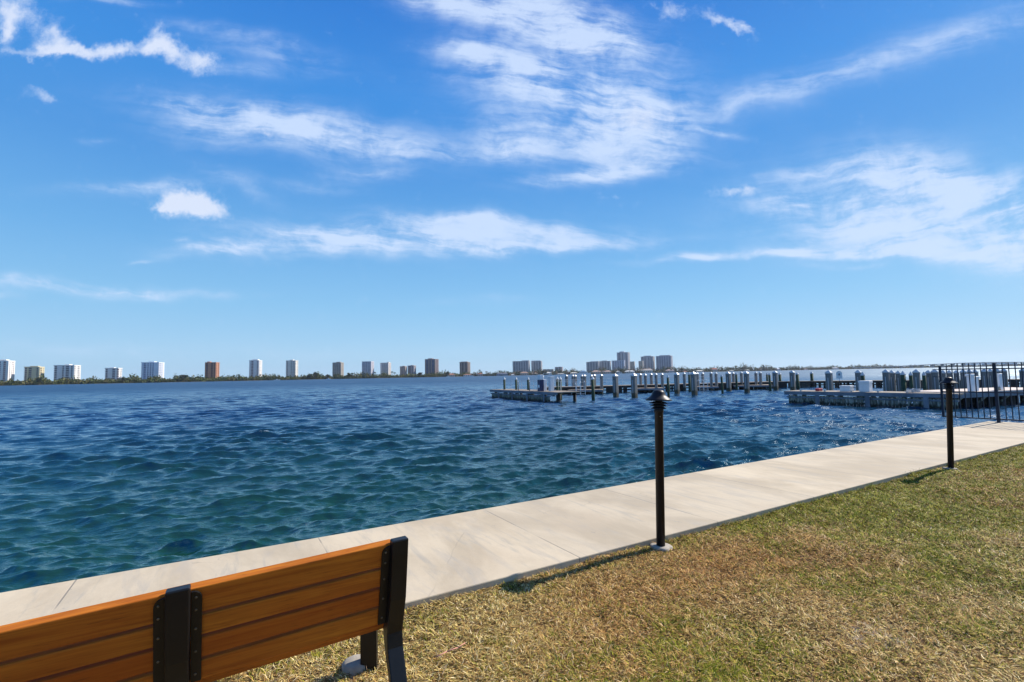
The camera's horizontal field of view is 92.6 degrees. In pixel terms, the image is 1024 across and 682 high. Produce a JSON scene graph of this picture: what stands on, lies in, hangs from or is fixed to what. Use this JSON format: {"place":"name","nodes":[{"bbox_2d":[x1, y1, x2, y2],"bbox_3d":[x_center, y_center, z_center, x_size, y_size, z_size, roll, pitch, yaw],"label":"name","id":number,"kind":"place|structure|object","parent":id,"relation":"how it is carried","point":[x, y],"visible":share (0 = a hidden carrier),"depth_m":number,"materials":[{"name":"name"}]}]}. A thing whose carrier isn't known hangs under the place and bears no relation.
{"place":"outdoors","nodes":[
{"label":"outdoors","id":0,"kind":"place"},
{"bbox_2d":[3,366,991,385],"bbox_3d":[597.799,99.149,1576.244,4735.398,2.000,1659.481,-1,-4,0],"label":"shore","id":1,"kind":"structure","parent":0,"point":[361,378],"depth_m":1101.35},
{"bbox_2d":[0,359,14,380],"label":"apartment tower","id":2,"kind":"structure","parent":1,"relation":"on","point":[7,369],"depth_m":855.89,"materials":[{"name":"white concrete"}]},
{"bbox_2d":[24,366,44,380],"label":"apartment tower","id":3,"kind":"structure","parent":1,"relation":"on","point":[33,372],"depth_m":878.55,"materials":[{"name":"beige concrete"}]},
{"bbox_2d":[24,368,41,379],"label":"windows","id":4,"kind":"structure","parent":3,"relation":"in","point":[25,375],"depth_m":877.06,"materials":[{"name":"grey glass"}]},
{"bbox_2d":[53,364,80,380],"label":"apartment tower","id":5,"kind":"structure","parent":1,"relation":"on","point":[66,371],"depth_m":901.62,"materials":[{"name":"white concrete"}]},
{"bbox_2d":[54,366,78,379],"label":"windows","id":6,"kind":"structure","parent":5,"relation":"in","point":[67,373],"depth_m":900.93,"materials":[{"name":"grey glass"}]},
{"bbox_2d":[104,367,122,379],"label":"apartment tower","id":7,"kind":"structure","parent":1,"relation":"on","point":[113,373],"depth_m":938.98,"materials":[{"name":"white concrete"}]},
{"bbox_2d":[105,369,120,378],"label":"windows","id":8,"kind":"structure","parent":7,"relation":"in","point":[113,374],"depth_m":939.11,"materials":[{"name":"grey glass"}]},
{"bbox_2d":[141,361,164,378],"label":"apartment tower","id":9,"kind":"structure","parent":1,"relation":"on","point":[152,368],"depth_m":965.49,"materials":[{"name":"white concrete"}]},
{"bbox_2d":[141,363,159,378],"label":"windows","id":10,"kind":"structure","parent":9,"relation":"in","point":[144,377],"depth_m":963.73,"materials":[{"name":"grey glass"}]},
{"bbox_2d":[205,361,219,378],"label":"apartment tower","id":11,"kind":"structure","parent":1,"relation":"on","point":[212,369],"depth_m":1034.44,"materials":[{"name":"orange concrete"}]},
{"bbox_2d":[206,363,216,376],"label":"windows","id":12,"kind":"structure","parent":11,"relation":"in","point":[206,363],"depth_m":1034.69,"materials":[{"name":"grey glass"}]},
{"bbox_2d":[249,359,261,376],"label":"apartment tower","id":13,"kind":"structure","parent":1,"relation":"on","point":[255,367],"depth_m":1089.57,"materials":[{"name":"white concrete"}]},
{"bbox_2d":[286,360,297,376],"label":"apartment tower","id":14,"kind":"structure","parent":1,"relation":"on","point":[292,368],"depth_m":1135.86,"materials":[{"name":"white concrete"}]},
{"bbox_2d":[332,362,343,376],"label":"apartment tower","id":15,"kind":"structure","parent":1,"relation":"on","point":[338,368],"depth_m":1191.84,"materials":[{"name":"white concrete"}]},
{"bbox_2d":[362,361,373,375],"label":"apartment tower","id":16,"kind":"structure","parent":1,"relation":"on","point":[368,366],"depth_m":1224.63,"materials":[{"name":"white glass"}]},
{"bbox_2d":[380,362,390,375],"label":"apartment tower","id":17,"kind":"structure","parent":1,"relation":"on","point":[385,367],"depth_m":1245.29,"materials":[{"name":"white concrete"}]},
{"bbox_2d":[400,366,406,374],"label":"apartment tower","id":18,"kind":"structure","parent":1,"relation":"on","point":[403,370],"depth_m":1266.99,"materials":[{"name":"white concrete"}]},
{"bbox_2d":[408,365,415,374],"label":"apartment tower","id":19,"kind":"structure","parent":1,"relation":"on","point":[412,369],"depth_m":1276.03,"materials":[{"name":"white concrete"}]},
{"bbox_2d":[425,358,438,374],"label":"apartment tower","id":20,"kind":"structure","parent":1,"relation":"on","point":[431,365],"depth_m":1295.23,"materials":[{"name":"grey concrete"}]},
{"bbox_2d":[426,360,437,373],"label":"windows","id":21,"kind":"structure","parent":20,"relation":"in","point":[426,360],"depth_m":1294.62,"materials":[{"name":"grey glass"}]},
{"bbox_2d":[459,361,469,373],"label":"apartment tower","id":22,"kind":"structure","parent":1,"relation":"on","point":[464,366],"depth_m":1333.47,"materials":[{"name":"white concrete"}]},
{"bbox_2d":[0,363,1022,385],"bbox_3d":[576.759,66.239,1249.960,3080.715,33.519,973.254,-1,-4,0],"label":"shore woods","id":23,"kind":"object","parent":1,"relation":"on","point":[133,378],"visible":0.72,"depth_m":1155.45,"materials":[{"name":"green plant"}]},
{"bbox_2d":[512,360,529,371],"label":"apartment tower","id":24,"kind":"structure","parent":1,"relation":"on","point":[522,365],"depth_m":1369.45,"materials":[{"name":"white concrete"}]},
{"bbox_2d":[514,362,527,371],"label":"windows","id":25,"kind":"structure","parent":24,"relation":"in","point":[514,362],"depth_m":1369.73,"materials":[{"name":"grey glass"}]},
{"bbox_2d":[531,360,541,371],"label":"apartment tower","id":26,"kind":"structure","parent":1,"relation":"on","point":[536,365],"depth_m":1380.12,"materials":[{"name":"white concrete"}]},
{"bbox_2d":[586,361,598,370],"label":"apartment tower","id":27,"kind":"structure","parent":1,"relation":"on","point":[592,365],"depth_m":1405.35,"materials":[{"name":"white concrete"}]},
{"bbox_2d":[599,360,610,370],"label":"apartment tower","id":28,"kind":"structure","parent":1,"relation":"on","point":[606,364],"depth_m":1411.10,"materials":[{"name":"white glass"}]},
{"bbox_2d":[612,360,624,369],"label":"apartment tower","id":29,"kind":"structure","parent":1,"relation":"on","point":[617,364],"depth_m":1416.77,"materials":[{"name":"white glass"}]},
{"bbox_2d":[638,369,652,372],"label":"house","id":30,"kind":"structure","parent":1,"relation":"on","point":[647,370],"depth_m":1376.11,"materials":[{"name":"white glass"}]},
{"bbox_2d":[641,356,654,370],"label":"apartment tower","id":31,"kind":"structure","parent":1,"relation":"on","point":[649,361],"depth_m":1457.09,"materials":[{"name":"white glass"}]},
{"bbox_2d":[656,355,672,369],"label":"apartment tower","id":32,"kind":"structure","parent":1,"relation":"on","point":[666,361],"depth_m":1436.88,"materials":[{"name":"white glass"}]},
{"bbox_2d":[657,356,669,369],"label":"windows","id":33,"kind":"structure","parent":32,"relation":"in","point":[666,356],"depth_m":1438.10,"materials":[{"name":"grey glass"}]},
{"bbox_2d":[0,366,1023,592],"bbox_3d":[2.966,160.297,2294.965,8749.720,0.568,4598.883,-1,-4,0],"label":"water","id":34,"kind":"structure","parent":0,"point":[99,479],"depth_m":17.53,"materials":[{"name":"blue liquid"}]},
{"bbox_2d":[490,389,581,401],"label":"fuel pier","id":35,"kind":"structure","parent":34,"relation":"in","point":[525,394],"depth_m":49.37,"materials":[{"name":"grey wood"}]},
{"bbox_2d":[537,375,543,390],"bbox_3d":[2.814,4.278,48.139,0.446,1.920,0.520,1,-4,-28],"label":"fuel dispenser","id":36,"kind":"object","parent":35,"relation":"on","point":[540,383],"visible":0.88,"depth_m":47.95,"materials":[{"name":"blue metal"}]},
{"bbox_2d":[521,381,576,390],"bbox_3d":[2.990,4.739,52.308,0.040,0.965,13.329,1,-4,-28],"label":"pier railing","id":37,"kind":"object","parent":35,"relation":"on","point":[546,385],"visible":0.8,"depth_m":51.10,"materials":[{"name":"white metal"}]},
{"bbox_2d":[548,377,553,390],"bbox_3d":[3.817,4.186,47.649,0.480,1.400,0.520,1,-4,-28],"label":"pump out unit","id":38,"kind":"object","parent":35,"relation":"on","point":[550,383],"visible":0.88,"depth_m":47.48,"materials":[{"name":"white plastic"}]},
{"bbox_2d":[583,374,586,393],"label":"concrete piling","id":39,"kind":"object","parent":34,"relation":"in","point":[584,383],"visible":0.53,"depth_m":61.61,"materials":[{"name":"grey concrete"}]},
{"bbox_2d":[568,388,603,394],"bbox_3d":[9.599,7.005,62.949,4.256,1.600,5.050,-2,-4,12],"label":"finger dock","id":40,"kind":"object","parent":34,"relation":"in","point":[599,390],"visible":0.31,"depth_m":60.63,"materials":[{"name":"grey wood"}]},
{"bbox_2d":[591,376,594,399],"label":"timber piling","id":41,"kind":"object","parent":34,"relation":"in","point":[592,388],"visible":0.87,"depth_m":47.44,"materials":[{"name":"green wood"}]},
{"bbox_2d":[600,374,602,393],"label":"concrete piling","id":42,"kind":"object","parent":34,"relation":"in","point":[601,381],"visible":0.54,"depth_m":62.27,"materials":[{"name":"grey concrete"}]},
{"bbox_2d":[612,374,618,396],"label":"concrete piling","id":43,"kind":"object","parent":34,"relation":"in","point":[615,385],"visible":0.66,"depth_m":53.34,"materials":[{"name":"grey concrete"}]},
{"bbox_2d":[630,373,637,397],"bbox_3d":[12.778,5.315,51.060,0.543,3.937,0.522,2,-5,-40],"label":"concrete piling","id":44,"kind":"object","parent":34,"relation":"in","point":[634,391],"visible":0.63,"depth_m":50.93,"materials":[{"name":"grey concrete"}]},
{"bbox_2d":[644,374,646,391],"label":"concrete piling","id":45,"kind":"object","parent":34,"relation":"in","point":[645,380],"visible":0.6,"depth_m":63.05,"materials":[{"name":"grey concrete"}]},
{"bbox_2d":[637,387,663,392],"bbox_3d":[18.161,6.978,64.858,3.299,1.600,5.050,-2,-4,9],"label":"finger dock","id":46,"kind":"object","parent":34,"relation":"in","point":[650,388],"visible":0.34,"depth_m":62.55,"materials":[{"name":"grey wood"}]},
{"bbox_2d":[654,373,657,387],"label":"concrete piling","id":47,"kind":"object","parent":34,"relation":"in","point":[656,381],"visible":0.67,"depth_m":62.44,"materials":[{"name":"grey concrete"}]},
{"bbox_2d":[660,373,663,390],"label":"concrete piling","id":48,"kind":"object","parent":34,"relation":"in","point":[662,380],"visible":0.52,"depth_m":65.44,"materials":[{"name":"grey concrete"}]},
{"bbox_2d":[547,375,787,394],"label":"breakwater dock","id":49,"kind":"object","parent":34,"relation":"in","point":[609,389],"visible":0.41,"depth_m":65.84,"materials":[{"name":"grey concrete"}]},
{"bbox_2d":[666,375,669,396],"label":"timber piling","id":50,"kind":"object","parent":34,"relation":"in","point":[668,390],"visible":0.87,"depth_m":51.35,"materials":[{"name":"green wood"}]},
{"bbox_2d":[674,372,679,393],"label":"concrete piling","id":51,"kind":"object","parent":34,"relation":"in","point":[676,384],"visible":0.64,"depth_m":58.31,"materials":[{"name":"grey concrete"}]},
{"bbox_2d":[683,373,685,390],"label":"concrete piling","id":52,"kind":"object","parent":34,"relation":"in","point":[684,381],"visible":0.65,"depth_m":65.85,"materials":[{"name":"grey concrete"}]},
{"bbox_2d":[688,372,690,391],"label":"timber piling","id":53,"kind":"object","parent":34,"relation":"in","point":[689,383],"visible":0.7,"depth_m":62.97,"materials":[{"name":"brown wood"}]},
{"bbox_2d":[690,372,697,394],"bbox_3d":[20.493,5.431,54.992,0.560,4.013,0.538,1,-5,-36],"label":"concrete piling","id":54,"kind":"object","parent":34,"relation":"in","point":[693,377],"visible":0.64,"depth_m":54.86,"materials":[{"name":"grey concrete"}]},
{"bbox_2d":[697,386,718,390],"bbox_3d":[26.295,7.002,67.409,2.750,1.600,5.050,-1,-4,5],"label":"finger dock","id":55,"kind":"object","parent":34,"relation":"in","point":[716,387],"visible":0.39,"depth_m":64.98,"materials":[{"name":"grey wood"}]},
{"bbox_2d":[709,372,712,390],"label":"concrete piling","id":56,"kind":"object","parent":34,"relation":"in","point":[711,379],"visible":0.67,"depth_m":65.10,"materials":[{"name":"grey concrete"}]},
{"bbox_2d":[714,372,717,389],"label":"concrete piling","id":57,"kind":"object","parent":34,"relation":"in","point":[716,379],"visible":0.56,"depth_m":65.66,"materials":[{"name":"grey concrete"}]},
{"bbox_2d":[720,374,723,393],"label":"timber piling","id":58,"kind":"object","parent":34,"relation":"in","point":[722,388],"visible":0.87,"depth_m":56.26,"materials":[{"name":"grey wood"}]},
{"bbox_2d":[725,372,731,391],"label":"concrete piling","id":59,"kind":"object","parent":34,"relation":"in","point":[728,381],"visible":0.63,"depth_m":61.54,"materials":[{"name":"grey concrete"}]},
{"bbox_2d":[735,372,737,389],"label":"timber piling","id":60,"kind":"object","parent":34,"relation":"in","point":[736,382],"visible":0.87,"depth_m":66.21,"materials":[{"name":"brown wood"}]},
{"bbox_2d":[743,371,749,392],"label":"concrete piling","id":61,"kind":"object","parent":34,"relation":"in","point":[746,382],"visible":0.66,"depth_m":57.71,"materials":[{"name":"grey concrete"}]},
{"bbox_2d":[733,384,772,389],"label":"finger dock","id":62,"kind":"object","parent":34,"relation":"in","point":[764,386],"visible":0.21,"depth_m":66.60,"materials":[{"name":"grey wood"}]},
{"bbox_2d":[754,372,757,388],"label":"concrete piling","id":63,"kind":"object","parent":34,"relation":"in","point":[756,378],"visible":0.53,"depth_m":68.64,"materials":[{"name":"grey concrete"}]},
{"bbox_2d":[759,372,762,388],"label":"concrete piling","id":64,"kind":"object","parent":34,"relation":"in","point":[760,378],"visible":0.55,"depth_m":67.41,"materials":[{"name":"grey concrete"}]},
{"bbox_2d":[768,373,771,390],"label":"timber piling","id":65,"kind":"object","parent":34,"relation":"in","point":[769,378],"visible":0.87,"depth_m":61.72,"materials":[{"name":"brown wood"}]},
{"bbox_2d":[772,371,778,389],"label":"concrete piling","id":66,"kind":"object","parent":34,"relation":"in","point":[775,379],"visible":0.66,"depth_m":63.76,"materials":[{"name":"grey concrete"}]},
{"bbox_2d":[789,371,795,390],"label":"concrete piling","id":67,"kind":"object","parent":34,"relation":"in","point":[792,380],"visible":0.63,"depth_m":61.20,"materials":[{"name":"grey concrete"}]},
{"bbox_2d":[795,373,799,389],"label":"timber piling","id":68,"kind":"object","parent":34,"relation":"in","point":[797,382],"visible":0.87,"depth_m":64.17,"materials":[{"name":"brown wood"}]},
{"bbox_2d":[825,370,833,395],"bbox_3d":[28.449,4.530,43.767,0.506,3.899,0.487,2,-5,-36],"label":"concrete piling","id":69,"kind":"object","parent":34,"relation":"in","point":[829,379],"visible":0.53,"depth_m":43.68,"materials":[{"name":"grey concrete"}]},
{"bbox_2d":[854,370,861,396],"bbox_3d":[32.346,4.588,45.554,0.485,3.854,0.466,2,-5,-41],"label":"concrete piling","id":70,"kind":"object","parent":34,"relation":"in","point":[857,375],"visible":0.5,"depth_m":45.50,"materials":[{"name":"grey concrete"}]},
{"bbox_2d":[784,390,963,408],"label":"skirted pier","id":71,"kind":"structure","parent":34,"relation":"in","point":[924,399],"depth_m":33.80,"materials":[{"name":"grey wood"}]},
{"bbox_2d":[839,385,853,391],"bbox_3d":[24.557,3.485,35.889,0.660,0.420,0.746,2,-5,-35],"label":"dock box","id":72,"kind":"object","parent":71,"relation":"on","point":[845,388],"visible":0.94,"depth_m":35.68,"materials":[{"name":"white plastic"}]},
{"bbox_2d":[858,381,872,391],"bbox_3d":[25.250,3.225,34.916,0.660,0.780,0.692,2,-5,-35],"label":"dock box","id":73,"kind":"object","parent":71,"relation":"on","point":[865,386],"visible":1,"depth_m":34.71,"materials":[{"name":"white plastic"}]},
{"bbox_2d":[882,369,890,390],"bbox_3d":[33.565,4.441,43.763,0.506,3.864,0.487,1,-4,-35],"label":"concrete piling","id":74,"kind":"object","parent":34,"relation":"in","point":[886,379],"visible":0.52,"depth_m":43.66,"materials":[{"name":"grey concrete"}]},
{"bbox_2d":[890,370,895,390],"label":"concrete piling","id":75,"kind":"object","parent":34,"relation":"in","point":[892,380],"visible":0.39,"depth_m":44.15,"materials":[{"name":"grey concrete"}]},
{"bbox_2d":[895,371,900,390],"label":"concrete piling","id":76,"kind":"object","parent":34,"relation":"in","point":[898,381],"visible":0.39,"depth_m":43.95,"materials":[{"name":"grey concrete"}]},
{"bbox_2d":[900,371,906,398],"bbox_3d":[31.151,4.195,38.862,0.382,3.637,0.373,0,-3,-2],"label":"timber piling","id":77,"kind":"object","parent":34,"relation":"in","point":[903,379],"visible":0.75,"depth_m":38.80,"materials":[{"name":"grey wood"}]},
{"bbox_2d":[788,379,1019,387],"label":"breakwater dock","id":78,"kind":"object","parent":34,"relation":"in","point":[837,384],"visible":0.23,"depth_m":67.21,"materials":[{"name":"grey concrete"}]},
{"bbox_2d":[836,371,841,380],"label":"life ring stand","id":79,"kind":"object","parent":78,"relation":"on","point":[839,375],"visible":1,"depth_m":66.98,"materials":[{"name":"white plastic"}]},
{"bbox_2d":[908,371,913,398],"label":"timber piling","id":80,"kind":"object","parent":34,"relation":"in","point":[910,374],"visible":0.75,"depth_m":38.54,"materials":[{"name":"grey wood"}]},
{"bbox_2d":[912,369,920,397],"bbox_3d":[34.877,4.311,42.075,0.506,3.798,0.487,3,-5,-39],"label":"concrete piling","id":81,"kind":"object","parent":34,"relation":"in","point":[916,379],"visible":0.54,"depth_m":41.98,"materials":[{"name":"grey concrete"}]},
{"bbox_2d":[922,371,926,389],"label":"timber piling","id":82,"kind":"object","parent":34,"relation":"in","point":[924,382],"visible":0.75,"depth_m":38.02,"materials":[{"name":"brown wood"}]},
{"bbox_2d":[925,370,931,389],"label":"concrete piling","id":83,"kind":"object","parent":34,"relation":"in","point":[928,379],"visible":0.37,"depth_m":42.74,"materials":[{"name":"grey concrete"}]},
{"bbox_2d":[930,370,939,389],"bbox_3d":[36.464,4.283,42.074,0.506,3.788,0.487,3,-5,-41],"label":"concrete piling","id":84,"kind":"object","parent":34,"relation":"in","point":[935,379],"visible":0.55,"depth_m":41.98,"materials":[{"name":"grey concrete"}]},
{"bbox_2d":[852,362,1023,368],"bbox_3d":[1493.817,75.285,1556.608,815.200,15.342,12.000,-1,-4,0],"label":"road bridge","id":85,"kind":"structure","parent":34,"relation":"in","point":[983,364],"depth_m":1551.85,"materials":[{"name":"concrete"}]},
{"bbox_2d":[953,370,960,388],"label":"concrete piling","id":86,"kind":"object","parent":34,"relation":"in","point":[955,378],"visible":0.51,"depth_m":42.97,"materials":[{"name":"grey concrete"}]},
{"bbox_2d":[960,370,966,388],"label":"concrete piling","id":87,"kind":"object","parent":34,"relation":"in","point":[961,379],"visible":0.42,"depth_m":43.46,"materials":[{"name":"grey concrete"}]},
{"bbox_2d":[914,387,1023,407],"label":"land dock","id":88,"kind":"object","parent":34,"relation":"in","point":[992,398],"visible":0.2,"depth_m":32.34,"materials":[{"name":"grey wood"}]},
{"bbox_2d":[965,374,974,390],"bbox_3d":[29.880,2.709,31.856,0.400,1.120,0.380,0,-4,-18],"label":"power pedestal","id":89,"kind":"object","parent":88,"relation":"on","point":[972,380],"visible":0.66,"depth_m":31.74,"materials":[{"name":"white plastic"}]},
{"bbox_2d":[997,373,1002,389],"bbox_3d":[32.558,2.728,32.714,0.400,1.100,0.380,0,-4,-18],"label":"power pedestal","id":90,"kind":"object","parent":88,"relation":"on","point":[999,380],"visible":0.44,"depth_m":32.58,"materials":[{"name":"white plastic"}]},
{"bbox_2d":[981,369,989,387],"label":"concrete piling","id":91,"kind":"object","parent":34,"relation":"in","point":[984,378],"visible":0.42,"depth_m":44.90,"materials":[{"name":"grey concrete"}]},
{"bbox_2d":[988,369,993,387],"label":"concrete piling","id":92,"kind":"object","parent":34,"relation":"in","point":[990,373],"visible":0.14,"depth_m":45.30,"materials":[{"name":"grey concrete"}]},
{"bbox_2d":[1000,369,1007,386],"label":"concrete piling","id":93,"kind":"object","parent":34,"relation":"in","point":[1005,377],"visible":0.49,"depth_m":46.17,"materials":[{"name":"grey concrete"}]},
{"bbox_2d":[1019,369,1023,386],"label":"concrete piling","id":94,"kind":"object","parent":34,"relation":"in","point":[1020,376],"visible":0.43,"depth_m":45.60,"materials":[{"name":"grey concrete"}]},
{"bbox_2d":[0,421,1023,625],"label":"concrete walk","id":95,"kind":"structure","parent":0,"point":[464,552],"depth_m":4.68,"materials":[{"name":"beige concrete"}]},
{"bbox_2d":[932,362,1023,422],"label":"picket fence","id":96,"kind":"object","parent":95,"relation":"on","point":[996,395],"visible":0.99,"depth_m":12.69,"materials":[{"name":"black metal"}]},
{"bbox_2d":[0,0,1023,380],"label":"sky","id":97,"kind":"structure","parent":0,"point":[185,185],"materials":[{"name":"blue"}]},
{"bbox_2d":[217,441,1023,681],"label":"lawn ground","id":98,"kind":"structure","parent":0,"point":[858,626],"depth_m":3.14,"materials":[{"name":"green plant"}]},
{"bbox_2d":[0,536,407,681],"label":"park bench","id":99,"kind":"object","parent":98,"relation":"on","point":[214,629],"visible":0.99,"depth_m":1.69,"materials":[{"name":"brown wood"}]},
{"bbox_2d":[237,627,493,681],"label":"leaf litter","id":100,"kind":"object","parent":98,"relation":"on","point":[366,666],"visible":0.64,"depth_m":2.50,"materials":[{"name":"brown plant"}]},
{"bbox_2d":[436,643,464,657],"bbox_3d":[-0.325,1.659,2.627,0.195,0.013,0.021,3,-5,-43],"label":"dry stem","id":101,"kind":"object","parent":98,"relation":"on","point":[450,650],"visible":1,"depth_m":2.62,"materials":[{"name":"beige plant"}]},
{"bbox_2d":[645,390,672,552],"bbox_3d":[1.279,1.115,4.234,0.228,1.384,0.228,0,-4,0],"label":"bollard lamp","id":102,"kind":"object","parent":98,"relation":"on","point":[658,398],"visible":1,"depth_m":4.20,"materials":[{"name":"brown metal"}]},
{"bbox_2d":[939,377,958,469],"bbox_3d":[6.463,1.225,7.219,0.228,1.384,0.228,2,-4,0],"label":"bollard lamp","id":103,"kind":"object","parent":98,"relation":"on","point":[949,382],"visible":0.97,"depth_m":7.20,"materials":[{"name":"metal"}]},
{"bbox_2d":[617,351,629,369],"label":"apartment tower","id":104,"kind":"structure","parent":0,"point":[623,355],"depth_m":1515.72,"materials":[{"name":"white glass"}]},
{"bbox_2d":[618,353,628,369],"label":"windows","id":105,"kind":"structure","parent":104,"relation":"in","point":[619,356],"depth_m":1516.53,"materials":[{"name":"grey glass"}]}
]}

